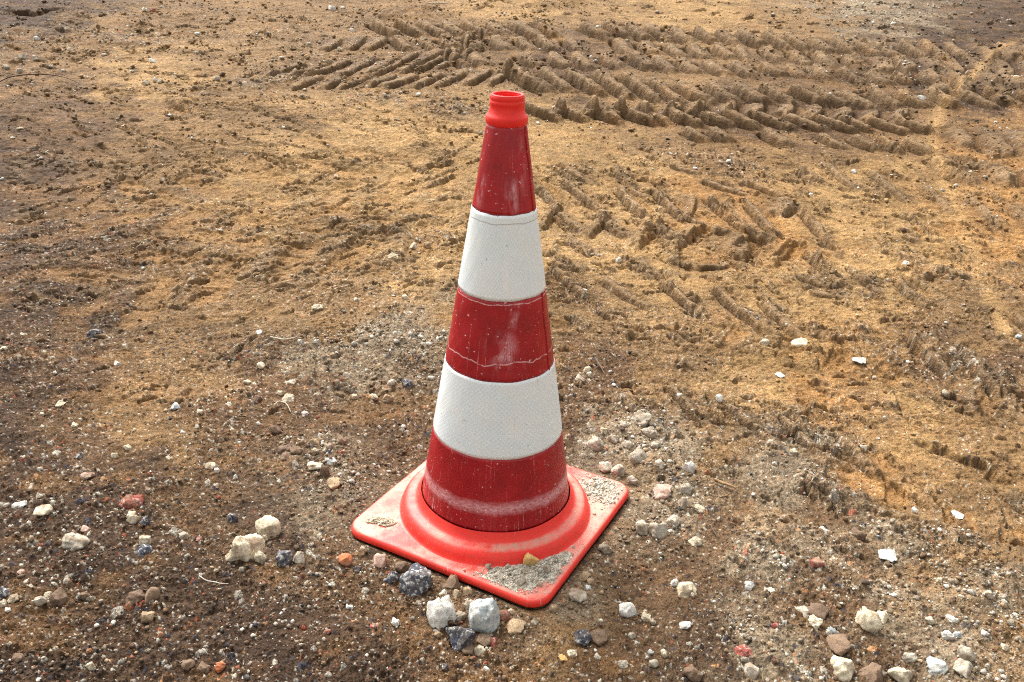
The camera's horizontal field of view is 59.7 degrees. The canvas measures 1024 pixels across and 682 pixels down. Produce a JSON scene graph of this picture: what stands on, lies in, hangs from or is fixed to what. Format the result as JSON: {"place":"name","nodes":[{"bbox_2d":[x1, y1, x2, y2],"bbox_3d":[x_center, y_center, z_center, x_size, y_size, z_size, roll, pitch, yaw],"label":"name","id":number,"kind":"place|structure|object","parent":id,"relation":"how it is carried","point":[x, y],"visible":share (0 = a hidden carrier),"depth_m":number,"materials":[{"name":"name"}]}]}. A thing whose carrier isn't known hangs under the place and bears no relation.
{"place":"outdoors","nodes":[
{"label":"outdoors","id":0,"kind":"place"},
{"bbox_2d":[0,0,1023,681],"bbox_3d":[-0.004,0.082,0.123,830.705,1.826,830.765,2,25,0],"label":"ground","id":1,"kind":"structure","parent":0,"point":[726,334],"depth_m":2.45,"materials":[{"name":"soil"}]},
{"bbox_2d":[0,586,9,597],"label":"asphalt lump","id":2,"kind":"object","parent":1,"relation":"on","point":[4,591],"visible":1,"depth_m":1.39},
{"bbox_2d":[7,593,18,603],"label":"pebble","id":3,"kind":"object","parent":1,"relation":"on","point":[13,598],"visible":1,"depth_m":1.38,"materials":[{"name":"beige stone"}]},
{"bbox_2d":[11,653,24,662],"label":"soil clod","id":4,"kind":"object","parent":1,"relation":"on","point":[17,657],"visible":1,"depth_m":1.28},
{"bbox_2d":[11,501,26,508],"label":"stone","id":5,"kind":"object","parent":1,"relation":"on","point":[21,504],"visible":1,"depth_m":1.60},
{"bbox_2d":[0,74,77,82],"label":"rusty wire","id":6,"kind":"object","parent":1,"relation":"on","point":[35,74],"visible":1,"depth_m":4.22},
{"bbox_2d":[34,596,46,605],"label":"pebble","id":7,"kind":"object","parent":1,"relation":"on","point":[40,600],"visible":1,"depth_m":1.37,"materials":[{"name":"grey stone"}]},
{"bbox_2d":[33,504,52,516],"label":"stone","id":8,"kind":"object","parent":1,"relation":"on","point":[42,510],"visible":1,"depth_m":1.57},
{"bbox_2d":[49,587,69,606],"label":"soil clod","id":9,"kind":"object","parent":1,"relation":"on","point":[59,597],"visible":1,"depth_m":1.38,"materials":[{"name":"stone"}]},
{"bbox_2d":[61,532,89,549],"bbox_3d":[-0.735,0.338,1.501,0.043,0.024,0.036,16,33,-3],"label":"stone","id":10,"kind":"object","parent":1,"relation":"on","point":[76,541],"visible":1,"depth_m":1.49,"materials":[{"name":"stone"}]},
{"bbox_2d":[86,329,101,337],"bbox_3d":[-1.060,-0.020,2.265,0.034,0.024,0.042,1,23,13],"label":"asphalt lump","id":11,"kind":"object","parent":1,"relation":"on","point":[92,333],"visible":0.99,"depth_m":2.25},
{"bbox_2d":[119,494,143,508],"bbox_3d":[-0.690,0.292,1.619,0.044,0.030,0.045,-3,31,17],"label":"brick fragment","id":12,"kind":"object","parent":1,"relation":"on","point":[131,501],"visible":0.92,"depth_m":1.61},
{"bbox_2d":[126,511,138,523],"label":"stone","id":13,"kind":"object","parent":1,"relation":"on","point":[132,517],"visible":1,"depth_m":1.56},
{"bbox_2d":[125,589,144,605],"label":"stone","id":14,"kind":"object","parent":1,"relation":"on","point":[132,597],"visible":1,"depth_m":1.38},
{"bbox_2d":[135,544,151,556],"bbox_3d":[-0.618,0.353,1.496,0.028,0.020,0.027,-19,33,-38],"label":"asphalt lump","id":15,"kind":"object","parent":1,"relation":"on","point":[142,550],"visible":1,"depth_m":1.49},
{"bbox_2d":[139,516,149,525],"bbox_3d":[-0.642,0.315,1.559,0.018,0.017,0.015,19,30,31],"label":"asphalt lump","id":16,"kind":"object","parent":1,"relation":"on","point":[145,521],"visible":1,"depth_m":1.55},
{"bbox_2d":[139,535,151,545],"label":"pebble","id":17,"kind":"object","parent":1,"relation":"on","point":[145,539],"visible":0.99,"depth_m":1.51,"materials":[{"name":"beige stone"}]},
{"bbox_2d":[140,611,154,622],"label":"stone","id":18,"kind":"object","parent":1,"relation":"on","point":[146,617],"visible":1,"depth_m":1.35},
{"bbox_2d":[143,587,159,603],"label":"soil clod","id":19,"kind":"object","parent":1,"relation":"on","point":[153,593],"visible":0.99,"depth_m":1.39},
{"bbox_2d":[179,531,188,539],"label":"pebble","id":20,"kind":"object","parent":1,"relation":"on","point":[183,535],"visible":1,"depth_m":1.53,"materials":[{"name":"grey stone"}]},
{"bbox_2d":[181,659,194,670],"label":"soil clod","id":21,"kind":"object","parent":1,"relation":"on","point":[188,665],"visible":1,"depth_m":1.26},
{"bbox_2d":[197,661,210,673],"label":"soil clod","id":22,"kind":"object","parent":1,"relation":"on","point":[204,667],"visible":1,"depth_m":1.26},
{"bbox_2d":[205,462,215,469],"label":"pebble","id":23,"kind":"object","parent":1,"relation":"on","point":[210,465],"visible":0.99,"depth_m":1.73,"materials":[{"name":"beige stone"}]},
{"bbox_2d":[214,661,225,672],"bbox_3d":[-0.416,0.466,1.274,0.014,0.016,0.018,6,15,15],"label":"brick fragment","id":24,"kind":"object","parent":1,"relation":"on","point":[219,666],"visible":1,"depth_m":1.27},
{"bbox_2d":[226,513,237,521],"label":"asphalt lump","id":25,"kind":"object","parent":1,"relation":"on","point":[230,517],"visible":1,"depth_m":1.58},
{"bbox_2d":[225,533,265,561],"bbox_3d":[-0.447,0.353,1.497,0.059,0.061,0.060,18,25,0],"label":"stone","id":26,"kind":"object","parent":1,"relation":"on","point":[246,548],"visible":0.89,"depth_m":1.48,"materials":[{"name":"stone"}]},
{"bbox_2d":[253,551,267,563],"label":"stone","id":27,"kind":"object","parent":1,"relation":"on","point":[260,557],"visible":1,"depth_m":1.48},
{"bbox_2d":[255,515,280,538],"bbox_3d":[-0.425,0.331,1.560,0.047,0.044,0.043,18,29,30],"label":"stone","id":28,"kind":"object","parent":1,"relation":"on","point":[269,525],"visible":0.88,"depth_m":1.55,"materials":[{"name":"stone"}]},
{"bbox_2d":[269,425,281,433],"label":"soil clod","id":29,"kind":"object","parent":1,"relation":"on","point":[274,429],"visible":1,"depth_m":1.85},
{"bbox_2d":[275,550,292,566],"bbox_3d":[-0.378,0.361,1.486,0.029,0.025,0.034,-17,34,-10],"label":"asphalt lump","id":30,"kind":"object","parent":1,"relation":"on","point":[283,558],"visible":1,"depth_m":1.48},
{"bbox_2d":[277,444,291,454],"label":"soil clod","id":31,"kind":"object","parent":1,"relation":"on","point":[281,449],"visible":0.79,"depth_m":1.78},
{"bbox_2d":[281,451,291,460],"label":"soil clod","id":32,"kind":"object","parent":1,"relation":"on","point":[285,455],"visible":1,"depth_m":1.76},
{"bbox_2d":[282,394,294,402],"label":"stone","id":33,"kind":"object","parent":1,"relation":"on","point":[288,398],"visible":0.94,"depth_m":1.97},
{"bbox_2d":[289,446,302,454],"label":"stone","id":34,"kind":"object","parent":1,"relation":"on","point":[294,450],"visible":1,"depth_m":1.77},
{"bbox_2d":[293,551,304,563],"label":"stone","id":35,"kind":"object","parent":1,"relation":"on","point":[298,557],"visible":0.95,"depth_m":1.49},
{"bbox_2d":[307,461,322,469],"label":"stone","id":36,"kind":"object","parent":1,"relation":"on","point":[311,465],"visible":0.9,"depth_m":1.72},
{"bbox_2d":[320,464,329,476],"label":"soil clod","id":37,"kind":"object","parent":1,"relation":"on","point":[324,471],"visible":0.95,"depth_m":1.70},
{"bbox_2d":[327,477,339,489],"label":"stone","id":38,"kind":"object","parent":1,"relation":"on","point":[333,483],"visible":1,"depth_m":1.68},
{"bbox_2d":[336,435,346,444],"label":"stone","id":39,"kind":"object","parent":1,"relation":"on","point":[341,440],"visible":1,"depth_m":1.80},
{"bbox_2d":[338,553,352,566],"bbox_3d":[-0.277,0.366,1.489,0.026,0.023,0.024,11,27,18],"label":"brick fragment","id":40,"kind":"object","parent":1,"relation":"on","point":[345,559],"visible":1,"depth_m":1.48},
{"bbox_2d":[374,553,385,567],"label":"stone","id":41,"kind":"object","parent":1,"relation":"on","point":[379,560],"visible":1,"depth_m":1.49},
{"bbox_2d":[386,571,398,583],"bbox_3d":[-0.196,0.388,1.460,0.020,0.024,0.022,-12,29,-27],"label":"asphalt lump","id":42,"kind":"object","parent":1,"relation":"on","point":[392,576],"visible":1,"depth_m":1.45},
{"bbox_2d":[395,561,409,572],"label":"stone","id":43,"kind":"object","parent":1,"relation":"on","point":[402,567],"visible":0.94,"depth_m":1.48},
{"bbox_2d":[402,379,412,387],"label":"asphalt lump","id":44,"kind":"object","parent":1,"relation":"on","point":[407,383],"visible":1,"depth_m":2.05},
{"bbox_2d":[399,562,431,596],"bbox_3d":[-0.154,0.395,1.448,0.052,0.053,0.057,16,29,27],"label":"asphalt lump","id":45,"kind":"object","parent":1,"relation":"on","point":[415,579],"visible":0.91,"depth_m":1.43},
{"bbox_2d":[426,595,456,630],"bbox_3d":[-0.109,0.422,1.367,0.049,0.065,0.036,7,12,2],"label":"stone","id":46,"kind":"object","parent":1,"relation":"on","point":[440,613],"visible":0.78,"depth_m":1.35,"materials":[{"name":"stone"}]},
{"bbox_2d":[443,574,459,588],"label":"soil clod","id":47,"kind":"object","parent":1,"relation":"on","point":[452,581],"visible":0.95,"depth_m":1.44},
{"bbox_2d":[445,626,475,651],"bbox_3d":[-0.077,0.444,1.332,0.037,0.044,0.042,-9,28,-23],"label":"asphalt lump","id":48,"kind":"object","parent":1,"relation":"on","point":[461,638],"visible":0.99,"depth_m":1.32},
{"bbox_2d":[455,610,465,621],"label":"pebble","id":49,"kind":"object","parent":1,"relation":"on","point":[460,615],"visible":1,"depth_m":1.37,"materials":[{"name":"grey stone"}]},
{"bbox_2d":[461,644,474,655],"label":"soil clod","id":50,"kind":"object","parent":1,"relation":"on","point":[468,649],"visible":1,"depth_m":1.31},
{"bbox_2d":[473,645,485,656],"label":"stone","id":51,"kind":"object","parent":1,"relation":"on","point":[478,650],"visible":1,"depth_m":1.31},
{"bbox_2d":[476,633,490,646],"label":"soil clod","id":52,"kind":"object","parent":1,"relation":"on","point":[484,640],"visible":1,"depth_m":1.33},
{"bbox_2d":[468,598,499,633],"bbox_3d":[-0.043,0.430,1.366,0.049,0.077,0.044,1,25,-3],"label":"stone","id":53,"kind":"object","parent":1,"relation":"on","point":[483,616],"visible":0.82,"depth_m":1.35,"materials":[{"name":"stone"}]},
{"bbox_2d":[351,91,628,607],"bbox_3d":[-0.017,-0.024,1.478,0.390,0.755,0.390,15,28,25],"label":"traffic cone","id":54,"kind":"object","parent":1,"relation":"on","point":[496,472],"visible":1,"depth_m":1.46,"materials":[{"name":"red plastic"}]},
{"bbox_2d":[359,515,400,525],"bbox_3d":[-0.228,0.317,1.573,0.078,0.006,0.034,2,25,0],"label":"spilled grit","id":55,"kind":"object","parent":54,"relation":"on","point":[381,521],"visible":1,"depth_m":1.57,"materials":[{"name":"soil"}]},
{"bbox_2d":[463,525,595,594],"bbox_3d":[0.061,0.371,1.482,0.265,0.014,0.112,-12,29,-28],"label":"spilled grit","id":56,"kind":"object","parent":54,"relation":"on","point":[533,575],"visible":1,"depth_m":1.46,"materials":[{"name":"gravel"}]},
{"bbox_2d":[523,553,538,564],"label":"yellow stone","id":57,"kind":"object","parent":56,"relation":"on","point":[529,559],"visible":1,"depth_m":1.47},
{"bbox_2d":[569,467,624,514],"bbox_3d":[0.171,0.278,1.691,0.088,0.012,0.161,-4,26,-13],"label":"spilled grit","id":58,"kind":"object","parent":54,"relation":"on","point":[597,487],"visible":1,"depth_m":1.68,"materials":[{"name":"gravel"}]},
{"bbox_2d":[499,610,510,621],"bbox_3d":[-0.015,0.429,1.386,0.025,0.026,0.020,18,28,17],"label":"brick fragment","id":59,"kind":"object","parent":1,"relation":"on","point":[504,615],"visible":0.72,"depth_m":1.38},
{"bbox_2d":[0,0,1023,681],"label":"soil crumbs","id":60,"kind":"object","parent":1,"relation":"on","point":[352,472],"visible":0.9,"depth_m":3.24,"materials":[{"name":"soil"}]},
{"bbox_2d":[507,618,525,635],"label":"stone","id":61,"kind":"object","parent":1,"relation":"on","point":[515,626],"visible":1,"depth_m":1.36,"materials":[{"name":"stone"}]},
{"bbox_2d":[549,604,558,612],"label":"pebble","id":62,"kind":"object","parent":1,"relation":"on","point":[554,608],"visible":1,"depth_m":1.41,"materials":[{"name":"beige stone"}]},
{"bbox_2d":[568,588,587,602],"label":"stone","id":63,"kind":"object","parent":1,"relation":"on","point":[578,595],"visible":1,"depth_m":1.43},
{"bbox_2d":[574,629,591,645],"bbox_3d":[0.107,0.451,1.347,0.026,0.027,0.024,-3,37,5],"label":"asphalt lump","id":64,"kind":"object","parent":1,"relation":"on","point":[582,637],"visible":1,"depth_m":1.34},
{"bbox_2d":[579,571,591,580],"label":"stone","id":65,"kind":"object","parent":1,"relation":"on","point":[585,575],"visible":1,"depth_m":1.48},
{"bbox_2d":[587,436,603,450],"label":"stone","id":66,"kind":"object","parent":1,"relation":"on","point":[594,443],"visible":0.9,"depth_m":1.84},
{"bbox_2d":[590,629,607,645],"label":"soil clod","id":67,"kind":"object","parent":1,"relation":"on","point":[599,637],"visible":1,"depth_m":1.35,"materials":[{"name":"stone"}]},
{"bbox_2d":[598,542,612,553],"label":"stone","id":68,"kind":"object","parent":1,"relation":"on","point":[604,547],"visible":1,"depth_m":1.54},
{"bbox_2d":[599,461,612,472],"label":"stone","id":69,"kind":"object","parent":1,"relation":"on","point":[605,467],"visible":0.98,"depth_m":1.77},
{"bbox_2d":[607,435,619,443],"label":"stone","id":70,"kind":"object","parent":1,"relation":"on","point":[614,439],"visible":1,"depth_m":1.88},
{"bbox_2d":[610,464,625,477],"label":"stone","id":71,"kind":"object","parent":1,"relation":"on","point":[617,470],"visible":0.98,"depth_m":1.75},
{"bbox_2d":[618,660,627,668],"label":"pebble","id":72,"kind":"object","parent":1,"relation":"on","point":[622,664],"visible":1,"depth_m":1.30,"materials":[{"name":"grey stone"}]},
{"bbox_2d":[621,440,632,448],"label":"pebble","id":73,"kind":"object","parent":1,"relation":"on","point":[627,444],"visible":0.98,"depth_m":1.85,"materials":[{"name":"grey stone"}]},
{"bbox_2d":[619,602,636,617],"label":"stone","id":74,"kind":"object","parent":1,"relation":"on","point":[627,610],"visible":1,"depth_m":1.41,"materials":[{"name":"stone"}]},
{"bbox_2d":[627,475,637,484],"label":"pebble","id":75,"kind":"object","parent":1,"relation":"on","point":[631,479],"visible":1,"depth_m":1.73,"materials":[{"name":"grey stone"}]},
{"bbox_2d":[628,448,646,463],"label":"stone","id":76,"kind":"object","parent":1,"relation":"on","point":[637,455],"visible":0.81,"depth_m":1.80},
{"bbox_2d":[632,410,651,426],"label":"stone","id":77,"kind":"object","parent":1,"relation":"on","point":[642,419],"visible":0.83,"depth_m":1.93,"materials":[{"name":"stone"}]},
{"bbox_2d":[636,520,648,535],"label":"stone","id":78,"kind":"object","parent":1,"relation":"on","point":[642,527],"visible":0.98,"depth_m":1.59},
{"bbox_2d":[641,612,650,621],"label":"pebble","id":79,"kind":"object","parent":1,"relation":"on","point":[645,617],"visible":1,"depth_m":1.40,"materials":[{"name":"beige stone"}]},
{"bbox_2d":[642,426,654,438],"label":"stone","id":80,"kind":"object","parent":1,"relation":"on","point":[649,432],"visible":1,"depth_m":1.89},
{"bbox_2d":[649,659,658,667],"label":"pebble","id":81,"kind":"object","parent":1,"relation":"on","point":[653,663],"visible":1,"depth_m":1.30,"materials":[{"name":"grey stone"}]},
{"bbox_2d":[650,441,660,449],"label":"pebble","id":82,"kind":"object","parent":1,"relation":"on","point":[654,445],"visible":0.93,"depth_m":1.85,"materials":[{"name":"grey stone"}]},
{"bbox_2d":[648,523,667,538],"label":"stone","id":83,"kind":"object","parent":1,"relation":"on","point":[657,531],"visible":0.98,"depth_m":1.58,"materials":[{"name":"stone"}]},
{"bbox_2d":[653,484,672,499],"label":"stone","id":84,"kind":"object","parent":1,"relation":"on","point":[662,491],"visible":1,"depth_m":1.70,"materials":[{"name":"stone"}]},
{"bbox_2d":[665,515,680,526],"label":"stone","id":85,"kind":"object","parent":1,"relation":"on","point":[672,520],"visible":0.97,"depth_m":1.61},
{"bbox_2d":[678,497,687,509],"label":"stone","id":86,"kind":"object","parent":1,"relation":"on","point":[683,502],"visible":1,"depth_m":1.66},
{"bbox_2d":[677,483,692,494],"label":"stone","id":87,"kind":"object","parent":1,"relation":"on","point":[684,488],"visible":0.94,"depth_m":1.70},
{"bbox_2d":[679,621,690,628],"bbox_3d":[0.269,0.441,1.384,0.019,0.006,0.017,4,25,3],"label":"white shard","id":88,"kind":"object","parent":1,"relation":"on","point":[684,624],"visible":1,"depth_m":1.38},
{"bbox_2d":[677,581,696,597],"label":"stone","id":89,"kind":"object","parent":1,"relation":"on","point":[685,589],"visible":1,"depth_m":1.45,"materials":[{"name":"stone"}]},
{"bbox_2d":[682,461,695,472],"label":"stone","id":90,"kind":"object","parent":1,"relation":"on","point":[690,466],"visible":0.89,"depth_m":1.77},
{"bbox_2d":[683,664,701,681],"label":"stone","id":91,"kind":"object","parent":1,"relation":"on","point":[691,672],"visible":1,"depth_m":1.28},
{"bbox_2d":[688,536,702,546],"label":"stone","id":92,"kind":"object","parent":1,"relation":"on","point":[695,541],"visible":1,"depth_m":1.56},
{"bbox_2d":[695,504,705,512],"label":"pebble","id":93,"kind":"object","parent":1,"relation":"on","point":[700,508],"visible":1,"depth_m":1.66,"materials":[{"name":"beige stone"}]},
{"bbox_2d":[734,644,751,656],"bbox_3d":[0.348,0.465,1.336,0.026,0.011,0.025,-9,33,-9],"label":"brick fragment","id":94,"kind":"object","parent":1,"relation":"on","point":[742,649],"visible":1,"depth_m":1.33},
{"bbox_2d":[744,581,754,590],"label":"pebble","id":95,"kind":"object","parent":1,"relation":"on","point":[749,585],"visible":1,"depth_m":1.47,"materials":[{"name":"white stone"}]},
{"bbox_2d":[744,662,759,679],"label":"stone","id":96,"kind":"object","parent":1,"relation":"on","point":[751,670],"visible":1,"depth_m":1.30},
{"bbox_2d":[791,338,807,346],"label":"stone","id":97,"kind":"object","parent":1,"relation":"on","point":[799,342],"visible":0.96,"depth_m":2.34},
{"bbox_2d":[795,605,807,617],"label":"stone","id":98,"kind":"object","parent":1,"relation":"on","point":[803,609],"visible":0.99,"depth_m":1.42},
{"bbox_2d":[808,615,822,628],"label":"stone","id":99,"kind":"object","parent":1,"relation":"on","point":[815,622],"visible":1,"depth_m":1.39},
{"bbox_2d":[810,557,824,567],"bbox_3d":[0.524,0.382,1.531,0.022,0.018,0.022,6,25,7],"label":"brick fragment","id":100,"kind":"object","parent":1,"relation":"on","point":[816,562],"visible":1,"depth_m":1.52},
{"bbox_2d":[807,602,829,619],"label":"stone","id":101,"kind":"object","parent":1,"relation":"on","point":[819,610],"visible":0.88,"depth_m":1.42,"materials":[{"name":"stone"}]},
{"bbox_2d":[826,633,849,655],"bbox_3d":[0.498,0.461,1.355,0.036,0.020,0.042,-10,15,-6],"label":"stone","id":102,"kind":"object","parent":1,"relation":"on","point":[838,644],"visible":1,"depth_m":1.35,"materials":[{"name":"stone"}]},
{"bbox_2d":[830,655,854,681],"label":"stone","id":103,"kind":"object","parent":1,"relation":"on","point":[844,669],"visible":0.99,"depth_m":1.30,"materials":[{"name":"stone"}]},
{"bbox_2d":[851,527,866,541],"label":"soil clod","id":104,"kind":"object","parent":1,"relation":"on","point":[858,534],"visible":1,"depth_m":1.60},
{"bbox_2d":[855,606,881,632],"bbox_3d":[0.559,0.441,1.402,0.034,0.042,0.038,3,25,1],"label":"stone","id":105,"kind":"object","parent":1,"relation":"on","point":[867,620],"visible":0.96,"depth_m":1.39,"materials":[{"name":"stone"}]},
{"bbox_2d":[858,662,882,681],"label":"stone","id":106,"kind":"object","parent":1,"relation":"on","point":[872,672],"visible":1,"depth_m":1.30,"materials":[{"name":"stone"}]},
{"bbox_2d":[877,611,888,624],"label":"stone","id":107,"kind":"object","parent":1,"relation":"on","point":[883,615],"visible":0.61,"depth_m":1.41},
{"bbox_2d":[878,549,896,561],"bbox_3d":[0.657,0.374,1.561,0.034,0.005,0.034,3,28,3],"label":"white shard","id":108,"kind":"object","parent":1,"relation":"on","point":[890,555],"visible":1,"depth_m":1.56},
{"bbox_2d":[887,666,911,681],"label":"stone","id":109,"kind":"object","parent":1,"relation":"on","point":[898,674],"visible":1,"depth_m":1.30,"materials":[{"name":"stone"}]},
{"bbox_2d":[902,652,916,662],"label":"stone","id":110,"kind":"object","parent":1,"relation":"on","point":[908,657],"visible":1,"depth_m":1.34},
{"bbox_2d":[926,656,947,674],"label":"stone","id":111,"kind":"object","parent":1,"relation":"on","point":[936,666],"visible":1,"depth_m":1.32,"materials":[{"name":"stone"}]},
{"bbox_2d":[941,630,954,639],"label":"stone","id":112,"kind":"object","parent":1,"relation":"on","point":[947,634],"visible":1,"depth_m":1.37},
{"bbox_2d":[945,614,958,622],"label":"pebble","id":113,"kind":"object","parent":1,"relation":"on","point":[951,618],"visible":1,"depth_m":1.41,"materials":[{"name":"white stone"}]},
{"bbox_2d":[951,510,963,518],"bbox_3d":[0.842,0.330,1.687,0.023,0.003,0.029,18,30,30],"label":"white shard","id":114,"kind":"object","parent":1,"relation":"on","point":[958,515],"visible":1,"depth_m":1.69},
{"bbox_2d":[952,658,972,678],"bbox_3d":[0.668,0.485,1.318,0.030,0.023,0.028,-15,31,-33],"label":"stone","id":115,"kind":"object","parent":1,"relation":"on","point":[962,667],"visible":1,"depth_m":1.31,"materials":[{"name":"stone"}]},
{"bbox_2d":[958,644,975,661],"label":"stone","id":116,"kind":"object","parent":1,"relation":"on","point":[967,653],"visible":0.97,"depth_m":1.33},
{"bbox_2d":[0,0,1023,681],"bbox_3d":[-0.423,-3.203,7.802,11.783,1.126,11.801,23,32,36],"label":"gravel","id":117,"kind":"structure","parent":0,"point":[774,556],"depth_m":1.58,"materials":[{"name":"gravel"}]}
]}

